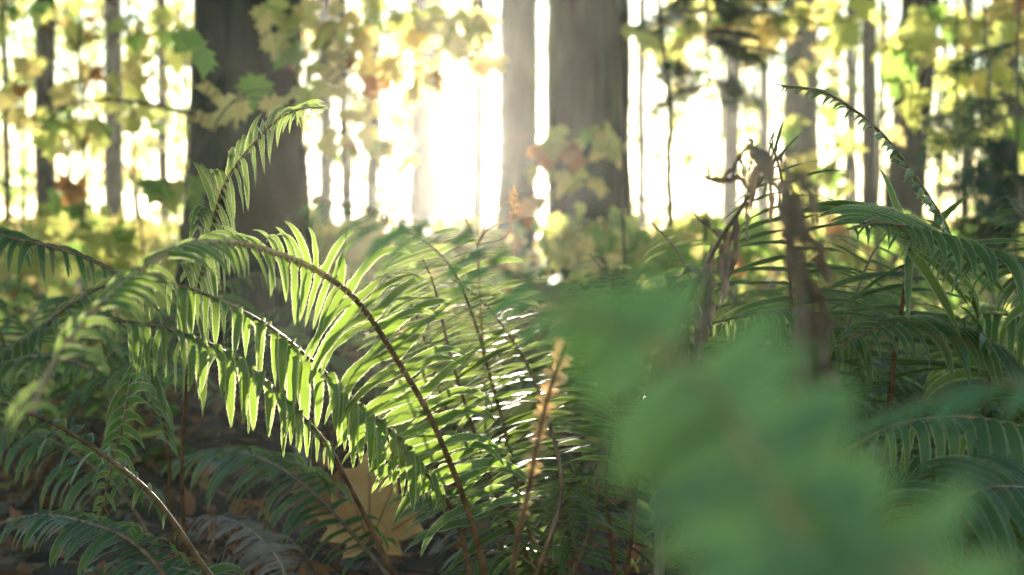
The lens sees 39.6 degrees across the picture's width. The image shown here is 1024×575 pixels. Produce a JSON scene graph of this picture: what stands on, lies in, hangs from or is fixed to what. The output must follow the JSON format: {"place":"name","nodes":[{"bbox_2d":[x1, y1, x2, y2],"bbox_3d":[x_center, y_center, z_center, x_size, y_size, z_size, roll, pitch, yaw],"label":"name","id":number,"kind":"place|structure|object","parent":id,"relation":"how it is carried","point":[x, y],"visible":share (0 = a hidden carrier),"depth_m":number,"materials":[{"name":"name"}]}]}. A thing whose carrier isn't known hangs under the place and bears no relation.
{"place":"outdoors","nodes":[
{"label":"outdoors","id":0,"kind":"place"},
{"bbox_2d":[291,470,345,524],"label":"fallen maple leaf","id":1,"kind":"object","parent":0,"point":[324,496],"visible":0.23,"depth_m":1.57,"materials":[{"name":"brown plant"}]},
{"bbox_2d":[0,231,1017,574],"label":"ground","id":2,"kind":"structure","parent":0,"point":[222,507],"depth_m":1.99,"materials":[{"name":"brown plant"}]},
{"bbox_2d":[0,0,11,223],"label":"forest tree","id":3,"kind":"object","parent":2,"relation":"on","point":[6,138],"visible":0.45,"depth_m":11.94,"materials":[{"name":"brown plant"}]},
{"bbox_2d":[22,9,27,215],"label":"forest tree","id":4,"kind":"object","parent":2,"relation":"on","point":[25,106],"visible":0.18,"depth_m":29.86,"materials":[{"name":"brown plant"}]},
{"bbox_2d":[5,3,75,312],"bbox_3d":[-2.067,-0.618,6.238,0.257,1.435,1.338,-1,3,-21],"label":"slender sapling","id":5,"kind":"object","parent":2,"relation":"on","point":[31,126],"visible":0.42,"depth_m":5.95,"materials":[{"name":"yellow plant"}]},
{"bbox_2d":[0,210,90,326],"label":"bush","id":6,"kind":"object","parent":2,"relation":"on","point":[37,228],"visible":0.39,"depth_m":3.33,"materials":[{"name":"yellow plant"}]},
{"bbox_2d":[0,0,97,288],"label":"forest tree","id":7,"kind":"object","parent":2,"relation":"on","point":[44,167],"visible":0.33,"depth_m":8.92,"materials":[{"name":"brown plant"}]},
{"bbox_2d":[27,0,85,283],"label":"slender sapling","id":8,"kind":"object","parent":2,"relation":"on","point":[72,5],"visible":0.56,"depth_m":6.46,"materials":[{"name":"yellow plant"}]},
{"bbox_2d":[36,62,112,275],"bbox_3d":[-1.673,-0.447,5.543,0.225,1.159,0.952,0,2,-6],"label":"maple sapling","id":9,"kind":"object","parent":2,"relation":"on","point":[54,208],"visible":0.33,"depth_m":5.33,"materials":[{"name":"green plant"}]},
{"bbox_2d":[0,227,166,439],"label":"sword fern","id":10,"kind":"object","parent":2,"relation":"on","point":[18,357],"visible":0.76,"depth_m":0.83,"materials":[{"name":"green plant"}]},
{"bbox_2d":[0,0,192,297],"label":"maple sapling","id":11,"kind":"object","parent":2,"relation":"on","point":[84,132],"visible":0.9,"depth_m":4.51,"materials":[{"name":"yellow plant"}]},
{"bbox_2d":[47,208,163,289],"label":"bush","id":12,"kind":"object","parent":2,"relation":"on","point":[117,240],"visible":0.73,"depth_m":3.99,"materials":[{"name":"green plant"}]},
{"bbox_2d":[54,215,176,298],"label":"bush","id":13,"kind":"object","parent":2,"relation":"on","point":[158,246],"visible":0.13,"depth_m":5.14,"materials":[{"name":"green plant"}]},
{"bbox_2d":[124,0,140,219],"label":"forest tree","id":14,"kind":"object","parent":2,"relation":"on","point":[126,3],"visible":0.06,"depth_m":27.87,"materials":[{"name":"brown plant"}]},
{"bbox_2d":[0,298,269,504],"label":"sword fern","id":15,"kind":"object","parent":2,"relation":"on","point":[103,381],"visible":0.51,"depth_m":1.87,"materials":[{"name":"green plant"}]},
{"bbox_2d":[106,0,163,220],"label":"slender sapling","id":16,"kind":"object","parent":2,"relation":"on","point":[159,112],"visible":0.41,"depth_m":8.02,"materials":[{"name":"yellow plant"}]},
{"bbox_2d":[103,0,169,228],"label":"forest tree","id":17,"kind":"object","parent":2,"relation":"on","point":[113,175],"visible":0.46,"depth_m":12.90,"materials":[{"name":"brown plant"}]},
{"bbox_2d":[124,0,170,246],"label":"forest tree","id":18,"kind":"object","parent":2,"relation":"on","point":[162,161],"visible":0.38,"depth_m":14.91,"materials":[{"name":"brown plant"}]},
{"bbox_2d":[88,101,214,339],"bbox_3d":[-0.876,-0.111,3.534,0.241,0.706,0.337,-2,3,-40],"label":"maple sapling","id":19,"kind":"object","parent":2,"relation":"on","point":[171,193],"visible":0.77,"depth_m":3.54,"materials":[{"name":"green plant"}]},
{"bbox_2d":[0,269,314,443],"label":"sword fern","id":20,"kind":"object","parent":2,"relation":"on","point":[56,302],"visible":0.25,"depth_m":2.19,"materials":[{"name":"green plant"}]},
{"bbox_2d":[0,400,318,574],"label":"sword fern","id":21,"kind":"object","parent":2,"relation":"on","point":[266,547],"visible":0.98,"depth_m":1.12,"materials":[{"name":"green plant"}]},
{"bbox_2d":[0,99,327,563],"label":"sword fern","id":22,"kind":"object","parent":2,"relation":"on","point":[150,385],"visible":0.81,"depth_m":1.13,"materials":[{"name":"green plant"}]},
{"bbox_2d":[152,0,189,239],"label":"slender sapling","id":23,"kind":"object","parent":2,"relation":"on","point":[174,152],"visible":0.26,"depth_m":6.96,"materials":[{"name":"brown plant"}]},
{"bbox_2d":[179,10,184,222],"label":"forest tree","id":24,"kind":"object","parent":2,"relation":"on","point":[181,107],"visible":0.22,"depth_m":29.87,"materials":[{"name":"brown plant"}]},
{"bbox_2d":[21,0,350,370],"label":"forest tree","id":25,"kind":"object","parent":2,"relation":"on","point":[275,197],"visible":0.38,"depth_m":3.75,"materials":[{"name":"brown plant"}]},
{"bbox_2d":[169,0,306,428],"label":"maple sapling","id":26,"kind":"object","parent":2,"relation":"on","point":[231,105],"visible":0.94,"depth_m":2.50,"materials":[{"name":"green plant"}]},
{"bbox_2d":[126,497,355,574],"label":"withered fern","id":27,"kind":"object","parent":2,"relation":"on","point":[301,570],"visible":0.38,"depth_m":1.42,"materials":[{"name":"brown plant"}]},
{"bbox_2d":[110,284,526,466],"bbox_3d":[-0.284,0.141,2.217,0.617,0.281,0.751,0,2,0],"label":"sword fern","id":28,"kind":"object","parent":2,"relation":"on","point":[341,362],"visible":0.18,"depth_m":2.17,"materials":[{"name":"green plant"}]},
{"bbox_2d":[4,221,653,574],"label":"sword fern","id":29,"kind":"object","parent":2,"relation":"on","point":[357,421],"visible":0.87,"depth_m":1.02,"materials":[{"name":"green plant"}]},
{"bbox_2d":[311,216,346,295],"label":"bush","id":30,"kind":"object","parent":2,"relation":"on","point":[326,241],"visible":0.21,"depth_m":4.58,"materials":[{"name":"green plant"}]},
{"bbox_2d":[303,0,365,222],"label":"forest tree","id":31,"kind":"object","parent":2,"relation":"on","point":[326,177],"visible":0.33,"depth_m":13.91,"materials":[{"name":"brown plant"}]},
{"bbox_2d":[337,0,350,222],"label":"forest tree","id":32,"kind":"object","parent":2,"relation":"on","point":[345,168],"visible":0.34,"depth_m":12.93,"materials":[{"name":"brown plant"}]},
{"bbox_2d":[349,0,354,275],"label":"slender sapling","id":33,"kind":"object","parent":2,"relation":"on","point":[351,166],"visible":0.48,"depth_m":7.98,"materials":[{"name":"brown plant"}]},
{"bbox_2d":[311,451,424,574],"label":"fallen maple leaf","id":34,"kind":"object","parent":2,"relation":"on","point":[374,503],"visible":0.49,"depth_m":1.44,"materials":[{"name":"brown plant"}]},
{"bbox_2d":[366,22,389,270],"bbox_3d":[-1.229,-2.843,11.915,3.754,5.443,3.761,-1,3,-29],"label":"forest tree","id":35,"kind":"object","parent":2,"relation":"on","point":[372,180],"visible":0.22,"depth_m":11.94,"materials":[{"name":"brown plant"}]},
{"bbox_2d":[249,0,509,347],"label":"maple sapling","id":36,"kind":"object","parent":2,"relation":"on","point":[415,29],"visible":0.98,"depth_m":3.24,"materials":[{"name":"yellow plant"}]},
{"bbox_2d":[377,41,384,278],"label":"slender sapling","id":37,"kind":"object","parent":2,"relation":"on","point":[381,172],"visible":0.29,"depth_m":8.98,"materials":[{"name":"brown plant"}]},
{"bbox_2d":[387,7,396,226],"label":"forest tree","id":38,"kind":"object","parent":2,"relation":"on","point":[392,199],"visible":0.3,"depth_m":29.85,"materials":[{"name":"brown plant"}]},
{"bbox_2d":[335,213,450,332],"bbox_3d":[-0.401,-0.038,4.488,0.404,0.405,1.047,0,2,-3],"label":"bush","id":39,"kind":"object","parent":2,"relation":"on","point":[357,249],"visible":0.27,"depth_m":4.16,"materials":[{"name":"green plant"}]},
{"bbox_2d":[408,0,414,223],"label":"slender sapling","id":40,"kind":"object","parent":2,"relation":"on","point":[412,169],"visible":0.37,"depth_m":9.98,"materials":[{"name":"brown plant"}]},
{"bbox_2d":[220,285,603,461],"bbox_3d":[-0.105,0.153,2.206,0.755,0.296,0.608,2,3,35],"label":"sword fern","id":41,"kind":"object","parent":2,"relation":"on","point":[507,388],"visible":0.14,"depth_m":2.13,"materials":[{"name":"green plant"}]},
{"bbox_2d":[393,0,469,227],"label":"forest tree","id":42,"kind":"object","parent":2,"relation":"on","point":[427,194],"visible":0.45,"depth_m":13.84,"materials":[{"name":"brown plant"}]},
{"bbox_2d":[395,215,514,287],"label":"bush","id":43,"kind":"object","parent":2,"relation":"on","point":[494,233],"visible":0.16,"depth_m":4.84,"materials":[{"name":"green plant"}]},
{"bbox_2d":[446,0,545,287],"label":"forest tree","id":44,"kind":"object","parent":2,"relation":"on","point":[519,113],"visible":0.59,"depth_m":7.89,"materials":[{"name":"brown plant"}]},
{"bbox_2d":[462,185,540,528],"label":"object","id":45,"kind":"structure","parent":2,"relation":"on","point":[513,205],"depth_m":1.15,"materials":[{"name":"plant"}]},
{"bbox_2d":[471,0,546,225],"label":"forest tree","id":46,"kind":"object","parent":2,"relation":"on","point":[478,194],"visible":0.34,"depth_m":9.95,"materials":[{"name":"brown plant"}]},
{"bbox_2d":[0,0,1021,244],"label":"wood foliage","id":47,"kind":"object","parent":2,"relation":"on","point":[148,142],"visible":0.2,"depth_m":18.15,"materials":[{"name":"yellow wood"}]},
{"bbox_2d":[0,212,1023,489],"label":"undergrowth","id":48,"kind":"object","parent":2,"relation":"on","point":[52,286],"visible":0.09,"depth_m":3.56,"materials":[{"name":"green plant"}]},
{"bbox_2d":[428,0,636,326],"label":"forest tree","id":49,"kind":"object","parent":2,"relation":"on","point":[583,68],"visible":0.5,"depth_m":5.45,"materials":[{"name":"brown plant"}]},
{"bbox_2d":[506,339,570,574],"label":"fern stalk","id":50,"kind":"object","parent":2,"relation":"on","point":[548,390],"visible":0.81,"depth_m":0.67,"materials":[{"name":"plant"}]},
{"bbox_2d":[510,82,627,333],"bbox_3d":[0.184,-0.242,4.620,0.380,0.839,0.768,0,2,0],"label":"maple sapling","id":51,"kind":"object","parent":2,"relation":"on","point":[551,148],"visible":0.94,"depth_m":4.51,"materials":[{"name":"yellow plant"}]},
{"bbox_2d":[388,273,750,447],"bbox_3d":[0.109,0.124,2.441,0.630,0.295,0.780,-1,3,-21],"label":"sword fern","id":52,"kind":"object","parent":2,"relation":"on","point":[559,285],"visible":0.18,"depth_m":2.31,"materials":[{"name":"green plant"}]},
{"bbox_2d":[459,441,697,574],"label":"sword fern","id":53,"kind":"object","parent":2,"relation":"on","point":[563,554],"visible":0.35,"depth_m":1.24,"materials":[{"name":"green plant"}]},
{"bbox_2d":[533,201,629,285],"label":"bush","id":54,"kind":"object","parent":2,"relation":"on","point":[598,237],"visible":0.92,"depth_m":3.06,"materials":[{"name":"green plant"}]},
{"bbox_2d":[613,0,625,412],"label":"maple sapling","id":55,"kind":"object","parent":2,"relation":"on","point":[622,212],"visible":0.7,"depth_m":2.57,"materials":[{"name":"brown plant"}]},
{"bbox_2d":[592,206,701,281],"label":"bush","id":56,"kind":"object","parent":2,"relation":"on","point":[637,245],"visible":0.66,"depth_m":3.86,"materials":[{"name":"green plant"}]},
{"bbox_2d":[621,0,690,296],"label":"maple sapling","id":57,"kind":"object","parent":2,"relation":"on","point":[676,46],"visible":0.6,"depth_m":4.48,"materials":[{"name":"yellow plant"}]},
{"bbox_2d":[298,198,1023,574],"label":"sword fern","id":58,"kind":"object","parent":2,"relation":"on","point":[738,460],"visible":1,"depth_m":0.19,"materials":[{"name":"green plant"}]},
{"bbox_2d":[653,0,669,235],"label":"slender sapling","id":59,"kind":"object","parent":2,"relation":"on","point":[657,164],"visible":0.42,"depth_m":6.98,"materials":[{"name":"brown plant"}]},
{"bbox_2d":[633,533,695,569],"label":"fern","id":60,"kind":"object","parent":2,"relation":"on","point":[687,562],"visible":0.24,"depth_m":1.40,"materials":[{"name":"green plant"}]},
{"bbox_2d":[629,0,705,228],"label":"forest tree","id":61,"kind":"object","parent":2,"relation":"on","point":[641,142],"visible":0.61,"depth_m":11.94,"materials":[{"name":"brown plant"}]},
{"bbox_2d":[683,18,689,275],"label":"slender sapling","id":62,"kind":"object","parent":2,"relation":"on","point":[688,158],"visible":0.38,"depth_m":5.99,"materials":[{"name":"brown plant"}]},
{"bbox_2d":[501,271,883,391],"bbox_3d":[0.308,0.123,2.270,0.656,0.299,0.694,0,2,0],"label":"sword fern","id":63,"kind":"object","parent":2,"relation":"on","point":[828,294],"visible":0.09,"depth_m":2.38,"materials":[{"name":"green plant"}]},
{"bbox_2d":[692,11,704,212],"bbox_3d":[3.899,-3.344,29.913,0.310,5.000,0.170,0,2,0],"label":"forest tree","id":64,"kind":"object","parent":2,"relation":"on","point":[696,154],"visible":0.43,"depth_m":29.88,"materials":[{"name":"brown plant"}]},
{"bbox_2d":[645,138,776,574],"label":"withered fern","id":65,"kind":"object","parent":2,"relation":"on","point":[726,265],"visible":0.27,"depth_m":0.78,"materials":[{"name":"brown plant"}]},
{"bbox_2d":[714,49,723,295],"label":"slender sapling","id":66,"kind":"object","parent":2,"relation":"on","point":[717,164],"visible":0.43,"depth_m":7.99,"materials":[{"name":"brown plant"}]},
{"bbox_2d":[673,206,771,302],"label":"bush","id":67,"kind":"object","parent":2,"relation":"on","point":[690,221],"visible":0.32,"depth_m":4.96,"materials":[{"name":"yellow plant"}]},
{"bbox_2d":[635,0,828,261],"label":"hemlock sapling","id":68,"kind":"object","parent":2,"relation":"on","point":[682,9],"visible":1,"depth_m":3.38,"materials":[{"name":"green plant"}]},
{"bbox_2d":[722,28,782,224],"bbox_3d":[1.998,-2.885,12.928,3.884,5.443,3.788,0,2,0],"label":"forest tree","id":69,"kind":"object","parent":2,"relation":"on","point":[731,142],"visible":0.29,"depth_m":12.91,"materials":[{"name":"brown plant"}]},
{"bbox_2d":[751,9,758,212],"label":"forest tree","id":70,"kind":"object","parent":2,"relation":"on","point":[755,79],"visible":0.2,"depth_m":27.86,"materials":[{"name":"brown plant"}]},
{"bbox_2d":[671,0,846,251],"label":"maple sapling","id":71,"kind":"object","parent":2,"relation":"on","point":[766,35],"visible":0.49,"depth_m":5.04,"materials":[{"name":"yellow plant"}]},
{"bbox_2d":[759,1,771,262],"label":"forest tree","id":72,"kind":"object","parent":2,"relation":"on","point":[764,117],"visible":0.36,"depth_m":14.92,"materials":[{"name":"brown plant"}]},
{"bbox_2d":[633,121,923,564],"bbox_3d":[0.243,0.089,1.230,0.314,0.448,0.339,0,2,0],"label":"sword fern","id":73,"kind":"object","parent":2,"relation":"on","point":[869,375],"visible":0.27,"depth_m":1.18,"materials":[{"name":"green plant"}]},
{"bbox_2d":[775,0,795,289],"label":"slender sapling","id":74,"kind":"object","parent":2,"relation":"on","point":[787,115],"visible":0.27,"depth_m":7.96,"materials":[{"name":"brown plant"}]},
{"bbox_2d":[743,150,841,461],"bbox_3d":[0.112,0.144,0.531,0.025,0.382,0.157,1,3,22],"label":"withered fern","id":75,"kind":"object","parent":2,"relation":"on","point":[816,329],"visible":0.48,"depth_m":0.48,"materials":[{"name":"brown plant"}]},
{"bbox_2d":[575,288,1023,516],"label":"sword fern","id":76,"kind":"object","parent":2,"relation":"on","point":[887,297],"visible":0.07,"depth_m":1.67,"materials":[{"name":"green plant"}]},
{"bbox_2d":[736,56,868,240],"bbox_3d":[1.364,-0.453,6.290,0.512,1.070,0.992,1,3,29],"label":"maple sapling","id":77,"kind":"object","parent":2,"relation":"on","point":[829,180],"visible":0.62,"depth_m":6.20,"materials":[{"name":"yellow plant"}]},
{"bbox_2d":[769,215,875,288],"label":"bush","id":78,"kind":"object","parent":2,"relation":"on","point":[830,230],"visible":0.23,"depth_m":5.70,"materials":[{"name":"green plant"}]},
{"bbox_2d":[780,0,874,283],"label":"forest tree","id":79,"kind":"object","parent":2,"relation":"on","point":[800,104],"visible":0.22,"depth_m":8.87,"materials":[{"name":"brown plant"}]},
{"bbox_2d":[795,0,859,199],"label":"slender sapling","id":80,"kind":"object","parent":2,"relation":"on","point":[827,88],"visible":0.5,"depth_m":8.78,"materials":[{"name":"yellow plant"}]},
{"bbox_2d":[650,283,1016,478],"bbox_3d":[0.425,0.149,1.905,0.642,0.297,0.686,-2,3,-42],"label":"sword fern","id":81,"kind":"object","parent":2,"relation":"on","point":[765,293],"visible":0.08,"depth_m":2.11,"materials":[{"name":"green plant"}]},
{"bbox_2d":[798,0,879,280],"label":"slender sapling","id":82,"kind":"object","parent":2,"relation":"on","point":[873,17],"visible":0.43,"depth_m":6.72,"materials":[{"name":"yellow plant"}]},
{"bbox_2d":[816,0,877,288],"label":"maple sapling","id":83,"kind":"object","parent":2,"relation":"on","point":[846,34],"visible":0.84,"depth_m":3.75,"materials":[{"name":"yellow plant"}]},
{"bbox_2d":[847,7,855,200],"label":"forest tree","id":84,"kind":"object","parent":2,"relation":"on","point":[851,195],"visible":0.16,"depth_m":15.91,"materials":[{"name":"brown plant"}]},
{"bbox_2d":[813,0,937,299],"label":"forest tree","id":85,"kind":"object","parent":2,"relation":"on","point":[906,195],"visible":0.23,"depth_m":7.40,"materials":[{"name":"brown plant"}]},
{"bbox_2d":[819,1,942,266],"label":"forest tree","id":86,"kind":"object","parent":2,"relation":"on","point":[868,141],"visible":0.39,"depth_m":9.93,"materials":[{"name":"brown plant"}]},
{"bbox_2d":[762,333,1023,545],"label":"sword fern","id":87,"kind":"object","parent":2,"relation":"on","point":[921,390],"visible":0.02,"depth_m":1.46,"materials":[{"name":"green plant"}]},
{"bbox_2d":[862,442,930,480],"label":"fern","id":88,"kind":"object","parent":2,"relation":"on","point":[886,461],"visible":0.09,"depth_m":1.05,"materials":[{"name":"green plant"}]},
{"bbox_2d":[771,83,1023,533],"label":"sword fern","id":89,"kind":"object","parent":2,"relation":"on","point":[977,356],"visible":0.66,"depth_m":1.15,"materials":[{"name":"green plant"}]},
{"bbox_2d":[879,0,926,282],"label":"slender sapling","id":90,"kind":"object","parent":2,"relation":"on","point":[918,70],"visible":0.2,"depth_m":5.99,"materials":[{"name":"brown plant"}]},
{"bbox_2d":[845,210,982,303],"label":"bush","id":91,"kind":"object","parent":2,"relation":"on","point":[892,249],"visible":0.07,"depth_m":4.33,"materials":[{"name":"green plant"}]},
{"bbox_2d":[900,0,947,305],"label":"slender sapling","id":92,"kind":"object","parent":2,"relation":"on","point":[939,127],"visible":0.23,"depth_m":5.98,"materials":[{"name":"brown plant"}]},
{"bbox_2d":[833,303,1023,421],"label":"sword fern","id":93,"kind":"object","parent":2,"relation":"on","point":[989,308],"visible":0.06,"depth_m":1.93,"materials":[{"name":"green plant"}]},
{"bbox_2d":[839,414,1023,574],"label":"sword fern","id":94,"kind":"object","parent":2,"relation":"on","point":[994,518],"visible":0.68,"depth_m":0.81,"materials":[{"name":"green plant"}]},
{"bbox_2d":[841,196,1023,423],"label":"sword fern","id":95,"kind":"object","parent":2,"relation":"on","point":[976,253],"visible":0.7,"depth_m":0.99,"materials":[{"name":"green plant"}]},
{"bbox_2d":[845,373,1023,441],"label":"sword fern","id":96,"kind":"object","parent":2,"relation":"on","point":[956,398],"visible":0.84,"depth_m":0.33,"materials":[{"name":"green plant"}]},
{"bbox_2d":[935,0,948,212],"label":"forest tree","id":97,"kind":"object","parent":2,"relation":"on","point":[945,51],"visible":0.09,"depth_m":25.86,"materials":[{"name":"brown plant"}]},
{"bbox_2d":[872,0,1023,286],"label":"maple sapling","id":98,"kind":"object","parent":2,"relation":"on","point":[909,43],"visible":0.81,"depth_m":3.98,"materials":[{"name":"green plant"}]},
{"bbox_2d":[927,0,972,218],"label":"forest tree","id":99,"kind":"object","parent":2,"relation":"on","point":[964,208],"visible":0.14,"depth_m":11.95,"materials":[{"name":"brown plant"}]},
{"bbox_2d":[913,0,1023,307],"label":"hemlock sapling","id":100,"kind":"object","parent":2,"relation":"on","point":[989,184],"visible":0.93,"depth_m":2.87,"materials":[{"name":"green plant"}]},
{"bbox_2d":[923,0,1023,309],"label":"maple sapling","id":101,"kind":"object","parent":2,"relation":"on","point":[932,134],"visible":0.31,"depth_m":3.60,"materials":[{"name":"green plant"}]},
{"bbox_2d":[946,218,1023,298],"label":"bush","id":102,"kind":"object","parent":2,"relation":"on","point":[1020,253],"visible":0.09,"depth_m":3.34,"materials":[{"name":"green plant"}]},
{"bbox_2d":[981,0,994,304],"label":"tree trunk","id":103,"kind":"object","parent":2,"relation":"on","point":[992,299],"visible":0.3,"depth_m":3.38,"materials":[{"name":"brown wood"}]},
{"bbox_2d":[988,0,1020,278],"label":"forest tree","id":104,"kind":"object","parent":2,"relation":"on","point":[1010,64],"visible":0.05,"depth_m":8.88,"materials":[{"name":"green plant"}]},
{"bbox_2d":[1019,33,1023,222],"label":"forest tree","id":105,"kind":"object","parent":2,"relation":"on","point":[1021,199],"visible":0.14,"depth_m":10.95,"materials":[{"name":"brown plant"}]},
{"bbox_2d":[0,0,1021,231],"label":"sky","id":106,"kind":"structure","parent":0,"point":[458,99],"materials":[{"name":"white"}]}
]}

